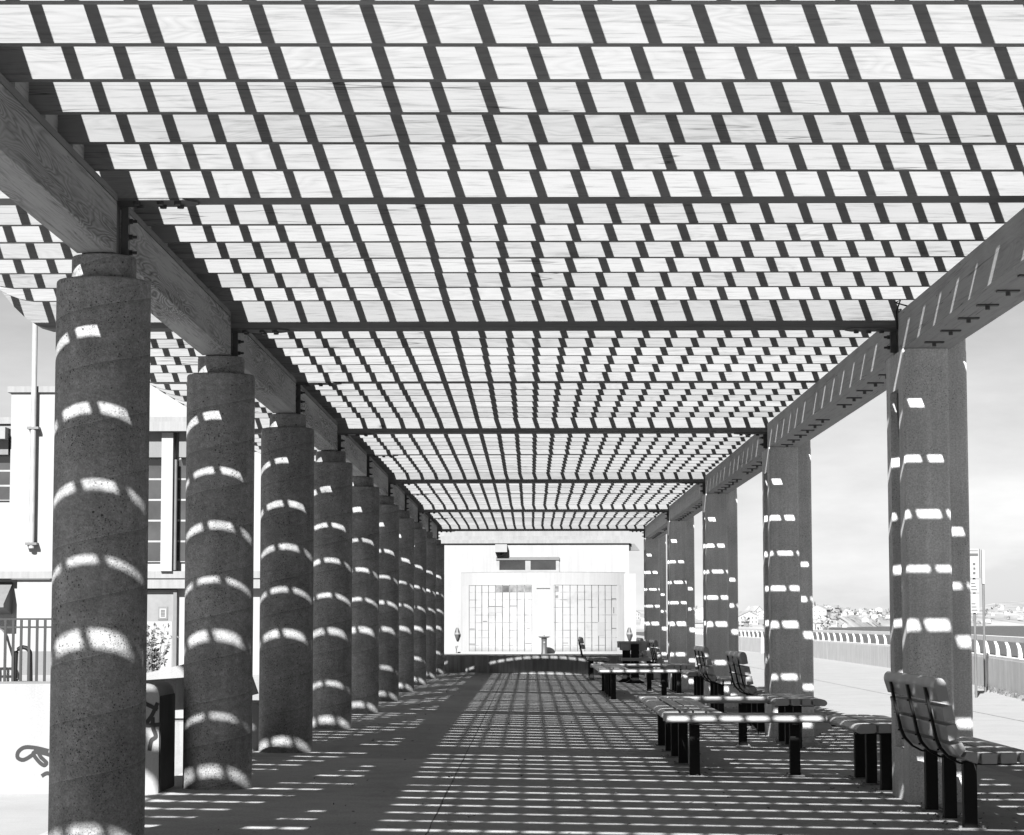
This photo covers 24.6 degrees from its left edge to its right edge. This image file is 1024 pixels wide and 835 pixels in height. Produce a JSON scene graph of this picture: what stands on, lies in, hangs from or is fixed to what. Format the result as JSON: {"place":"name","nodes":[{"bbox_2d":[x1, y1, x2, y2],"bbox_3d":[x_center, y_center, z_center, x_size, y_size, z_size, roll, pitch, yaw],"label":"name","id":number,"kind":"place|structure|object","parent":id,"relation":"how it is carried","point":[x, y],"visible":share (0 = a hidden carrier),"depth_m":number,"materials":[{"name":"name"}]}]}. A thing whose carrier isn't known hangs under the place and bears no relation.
{"place":"outdoors","nodes":[
{"label":"outdoors","id":0,"kind":"place"},
{"bbox_2d":[0,628,18,680],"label":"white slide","id":1,"kind":"object","parent":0,"point":[8,663],"visible":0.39,"depth_m":59.80,"materials":[{"name":"white plastic"}]},
{"bbox_2d":[0,322,260,674],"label":"white building","id":2,"kind":"structure","parent":0,"point":[26,482],"depth_m":70.09,"materials":[{"name":"paint"}]},
{"bbox_2d":[0,456,9,500],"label":"window","id":3,"kind":"structure","parent":2,"relation":"in","point":[4,460],"depth_m":70.50,"materials":[{"name":"glass"}]},
{"bbox_2d":[148,458,161,561],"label":"window","id":4,"kind":"structure","parent":2,"relation":"in","point":[154,509],"depth_m":70.38,"materials":[{"name":"glass"}]},
{"bbox_2d":[147,590,177,670],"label":"door","id":5,"kind":"structure","parent":2,"relation":"in","point":[162,605],"depth_m":70.02,"materials":[{"name":"paint"}]},
{"bbox_2d":[176,458,185,561],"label":"window","id":6,"kind":"structure","parent":2,"relation":"in","point":[181,464],"depth_m":70.38,"materials":[{"name":"glass"}]},
{"bbox_2d":[0,635,1023,834],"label":"ground","id":7,"kind":"structure","parent":0,"point":[23,814],"depth_m":45.14,"materials":[{"name":"white concrete"}]},
{"bbox_2d":[14,645,32,680],"bbox_3d":[-12.251,6.197,58.782,0.505,0.984,0.110,0,-5,0],"label":"bike rack","id":8,"kind":"object","parent":7,"relation":"on","point":[16,652],"visible":0.59,"depth_m":58.75,"materials":[{"name":"grey metal"}]},
{"bbox_2d":[0,618,50,680],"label":"picket fence","id":9,"kind":"object","parent":7,"relation":"on","point":[21,626],"visible":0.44,"depth_m":57.80,"materials":[{"name":"metal"}]},
{"bbox_2d":[0,681,174,793],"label":"graffiti wall","id":10,"kind":"structure","parent":7,"relation":"on","point":[24,731],"depth_m":21.12,"materials":[{"name":"paint"}]},
{"bbox_2d":[146,623,179,671],"bbox_3d":[-7.596,5.057,49.819,1.075,1.686,0.864,1,-5,-8],"label":"shrub","id":11,"kind":"object","parent":7,"relation":"on","point":[152,665],"visible":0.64,"depth_m":49.70,"materials":[{"name":"grey plant"}]},
{"bbox_2d":[146,664,258,765],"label":"sloped slab","id":12,"kind":"structure","parent":7,"relation":"on","point":[173,677],"depth_m":25.12,"materials":[{"name":"concrete"}]},
{"bbox_2d":[175,700,258,749],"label":"wall","id":13,"kind":"structure","parent":7,"relation":"on","point":[255,724],"depth_m":28.16,"materials":[{"name":"concrete"}]},
{"bbox_2d":[444,655,667,674],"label":"terrace wall","id":14,"kind":"structure","parent":7,"relation":"on","point":[567,665],"depth_m":72.54,"materials":[{"name":"concrete"}]},
{"bbox_2d":[667,627,763,652],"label":"sea wall","id":15,"kind":"structure","parent":7,"relation":"on","point":[751,644],"depth_m":135.61,"materials":[{"name":"concrete"}]},
{"bbox_2d":[744,665,1023,721],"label":"promenade joint","id":16,"kind":"object","parent":7,"relation":"on","point":[883,693],"visible":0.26,"depth_m":46.65,"materials":[{"name":"grey concrete"}]},
{"bbox_2d":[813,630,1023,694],"bbox_3d":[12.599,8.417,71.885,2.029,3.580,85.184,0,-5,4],"label":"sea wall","id":17,"kind":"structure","parent":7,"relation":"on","point":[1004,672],"depth_m":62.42,"materials":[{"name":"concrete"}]},
{"bbox_2d":[970,549,979,696],"bbox_3d":[10.204,4.529,51.750,0.265,3.260,0.104,0,-5,0],"label":"sign post","id":18,"kind":"object","parent":7,"relation":"on","point":[974,566],"visible":0.91,"depth_m":51.77,"materials":[{"name":"metal"}]},
{"bbox_2d":[981,550,986,691],"bbox_3d":[11.203,4.824,55.705,0.060,3.360,0.100,0,-5,0],"label":"slim post","id":19,"kind":"object","parent":7,"relation":"on","point":[983,598],"visible":1,"depth_m":55.70,"materials":[{"name":"metal"}]},
{"bbox_2d":[978,684,1023,700],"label":"weeds","id":20,"kind":"object","parent":7,"relation":"on","point":[1008,693],"visible":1,"depth_m":53.64,"materials":[{"name":"grey plant"}]},
{"bbox_2d":[0,291,1023,613],"label":"sky","id":21,"kind":"structure","parent":0,"point":[849,465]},
{"bbox_2d":[40,672,1023,834],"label":"pavement","id":22,"kind":"structure","parent":0,"point":[572,784],"depth_m":23.44,"materials":[{"name":"concrete"}]},
{"bbox_2d":[425,674,505,834],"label":"pavement joint","id":23,"kind":"object","parent":22,"relation":"on","point":[458,769],"visible":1,"depth_m":23.72,"materials":[{"name":"grey concrete"}]},
{"bbox_2d":[0,0,1023,834],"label":"pergola","id":24,"kind":"object","parent":22,"relation":"on","point":[388,290],"visible":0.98,"depth_m":18.71,"materials":[{"name":"concrete"}]},
{"bbox_2d":[578,637,609,679],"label":"backed bench","id":25,"kind":"object","parent":22,"relation":"on","point":[591,660],"visible":1,"depth_m":66.23,"materials":[{"name":"wood"}]},
{"bbox_2d":[592,664,625,696],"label":"flat bench","id":26,"kind":"object","parent":22,"relation":"on","point":[607,683],"visible":0.73,"depth_m":52.13,"materials":[{"name":"black paint"}]},
{"bbox_2d":[590,663,662,691],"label":"flat bench","id":27,"kind":"object","parent":22,"relation":"on","point":[649,675],"visible":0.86,"depth_m":54.84,"materials":[{"name":"black paint"}]},
{"bbox_2d":[617,641,649,682],"bbox_3d":[3.310,6.659,63.939,0.860,1.120,1.900,0,-5,0],"label":"picnic table","id":28,"kind":"object","parent":22,"relation":"on","point":[626,647],"visible":0.88,"depth_m":63.56,"materials":[{"name":"black metal"}]},
{"bbox_2d":[598,668,679,699],"bbox_3d":[2.653,5.587,49.143,1.680,0.658,0.679,0,-5,0],"label":"flat bench","id":29,"kind":"object","parent":22,"relation":"on","point":[662,671],"visible":0.92,"depth_m":49.05,"materials":[{"name":"black paint"}]},
{"bbox_2d":[636,638,667,679],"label":"backed bench","id":30,"kind":"object","parent":22,"relation":"on","point":[642,653],"visible":0.45,"depth_m":66.74,"materials":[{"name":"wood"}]},
{"bbox_2d":[649,639,667,687],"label":"backed bench","id":31,"kind":"object","parent":22,"relation":"on","point":[656,656],"visible":0.52,"depth_m":59.44,"materials":[{"name":"wood"}]},
{"bbox_2d":[662,663,694,692],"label":"flat bench","id":32,"kind":"object","parent":22,"relation":"on","point":[676,683],"visible":0.9,"depth_m":54.72,"materials":[{"name":"black paint"}]},
{"bbox_2d":[641,697,721,763],"bbox_3d":[1.970,3.698,27.668,0.679,0.658,4.750,0,-5,0],"label":"flat bench","id":33,"kind":"object","parent":22,"relation":"on","point":[676,739],"visible":0.82,"depth_m":27.11,"materials":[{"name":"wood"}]},
{"bbox_2d":[680,669,703,703],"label":"flat bench","id":34,"kind":"object","parent":22,"relation":"on","point":[698,683],"visible":0.42,"depth_m":47.91,"materials":[{"name":"black paint"}]},
{"bbox_2d":[637,695,768,746],"bbox_3d":[2.497,3.982,30.814,1.680,0.658,0.679,0,-5,0],"label":"flat bench","id":35,"kind":"object","parent":22,"relation":"on","point":[741,700],"visible":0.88,"depth_m":30.68,"materials":[{"name":"black paint"}]},
{"bbox_2d":[693,645,735,712],"bbox_3d":[3.861,4.833,43.415,0.850,1.201,2.640,0,-5,0],"label":"backed bench","id":36,"kind":"object","parent":22,"relation":"on","point":[706,669],"visible":0.8,"depth_m":42.59,"materials":[{"name":"wood"}]},
{"bbox_2d":[725,650,764,732],"bbox_3d":[3.802,4.188,36.043,0.850,1.201,2.640,0,-5,0],"label":"backed bench","id":37,"kind":"object","parent":22,"relation":"on","point":[741,678],"visible":0.82,"depth_m":35.37,"materials":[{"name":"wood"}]},
{"bbox_2d":[663,713,827,775],"bbox_3d":[2.460,3.459,24.837,1.680,0.658,0.679,0,-5,0],"label":"flat bench","id":38,"kind":"object","parent":22,"relation":"on","point":[793,720],"visible":1,"depth_m":24.60,"materials":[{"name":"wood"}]},
{"bbox_2d":[758,693,826,748],"bbox_3d":[3.724,4.051,31.358,0.679,0.658,2.450,0,-5,0],"label":"flat bench","id":39,"kind":"object","parent":22,"relation":"on","point":[784,702],"visible":0.79,"depth_m":30.68,"materials":[{"name":"black paint"}]},
{"bbox_2d":[827,714,892,791],"bbox_3d":[3.664,3.387,23.767,0.679,0.658,2.450,0,-5,0],"label":"flat bench","id":40,"kind":"object","parent":22,"relation":"on","point":[866,729],"visible":0.77,"depth_m":23.79,"materials":[{"name":"wood"}]},
{"bbox_2d":[884,671,1023,829],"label":"backed bench","id":41,"kind":"object","parent":22,"relation":"on","point":[928,728],"visible":1,"depth_m":19.29,"materials":[{"name":"wood"}]},
{"bbox_2d":[444,650,667,655],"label":"terrace","id":42,"kind":"structure","parent":0,"point":[584,654],"depth_m":76.81,"materials":[{"name":"grey concrete"}]},
{"bbox_2d":[439,531,638,653],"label":"pavilion","id":43,"kind":"structure","parent":42,"relation":"on","point":[512,592],"depth_m":79.94,"materials":[{"name":"white paint"}]},
{"bbox_2d":[496,557,558,571],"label":"window","id":44,"kind":"structure","parent":43,"relation":"in","point":[503,564],"depth_m":84.29,"materials":[{"name":"glass"}]},
{"bbox_2d":[538,634,549,653],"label":"drinking fountain","id":45,"kind":"object","parent":42,"relation":"on","point":[544,645],"visible":1,"depth_m":78.25,"materials":[{"name":"metal"}]},
{"bbox_2d":[640,617,643,625],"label":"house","id":46,"kind":"structure","parent":0,"point":[641,621],"depth_m":904.32,"materials":[{"name":"white paint"}]},
{"bbox_2d":[738,611,758,624],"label":"house","id":47,"kind":"structure","parent":0,"point":[753,619],"depth_m":919.78,"materials":[{"name":"white paint"}]},
{"bbox_2d":[636,601,1023,631],"bbox_3d":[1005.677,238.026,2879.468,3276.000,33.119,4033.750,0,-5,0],"label":"hills","id":48,"kind":"structure","parent":0,"point":[998,618],"depth_m":2196.52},
{"bbox_2d":[636,611,639,619],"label":"house","id":49,"kind":"structure","parent":48,"relation":"on","point":[637,615],"depth_m":933.81,"materials":[{"name":"white"}]},
{"bbox_2d":[695,606,702,618],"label":"house","id":50,"kind":"structure","parent":48,"relation":"on","point":[699,613],"depth_m":944.35,"materials":[{"name":"white"}]},
{"bbox_2d":[695,618,702,631],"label":"house","id":51,"kind":"structure","parent":48,"relation":"on","point":[698,623],"depth_m":885.53,"materials":[{"name":"white paint"}]},
{"bbox_2d":[746,606,762,614],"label":"house","id":52,"kind":"structure","parent":48,"relation":"on","point":[756,609],"depth_m":1017.61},
{"bbox_2d":[758,610,763,618],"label":"house","id":53,"kind":"structure","parent":48,"relation":"on","point":[761,614],"depth_m":975.98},
{"bbox_2d":[813,605,830,617],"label":"house","id":54,"kind":"structure","parent":48,"relation":"on","point":[820,610],"depth_m":969.31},
{"bbox_2d":[815,619,830,626],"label":"house","id":55,"kind":"structure","parent":48,"relation":"on","point":[820,622],"depth_m":916.72,"materials":[{"name":"white paint"}]},
{"bbox_2d":[826,617,836,624],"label":"house","id":56,"kind":"structure","parent":48,"relation":"on","point":[834,621],"depth_m":1007.32,"materials":[{"name":"white paint"}]},
{"bbox_2d":[824,604,839,612],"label":"house","id":57,"kind":"structure","parent":48,"relation":"on","point":[832,606],"depth_m":1117.76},
{"bbox_2d":[829,608,837,615],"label":"house","id":58,"kind":"structure","parent":48,"relation":"on","point":[833,610],"depth_m":1021.88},
{"bbox_2d":[695,603,1023,629],"bbox_3d":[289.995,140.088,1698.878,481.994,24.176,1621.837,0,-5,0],"label":"trees","id":59,"kind":"object","parent":48,"relation":"on","point":[744,622],"visible":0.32,"depth_m":982.53,"materials":[{"name":"grey plant"}]},
{"bbox_2d":[861,617,871,621],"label":"house","id":60,"kind":"structure","parent":48,"relation":"on","point":[866,619],"depth_m":1797.42,"materials":[{"name":"white paint"}]},
{"bbox_2d":[871,614,879,618],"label":"house","id":61,"kind":"structure","parent":48,"relation":"on","point":[874,616],"depth_m":1920.52,"materials":[{"name":"white"}]},
{"bbox_2d":[997,605,1003,609],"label":"house","id":62,"kind":"structure","parent":48,"relation":"on","point":[1000,607],"depth_m":2426.11,"materials":[{"name":"white"}]},
{"bbox_2d":[636,626,1023,656],"bbox_3d":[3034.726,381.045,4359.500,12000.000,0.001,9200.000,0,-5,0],"label":"sea","id":63,"kind":"structure","parent":0,"point":[1016,631],"depth_m":657.15,"materials":[{"name":"grey liquid"}]}
]}

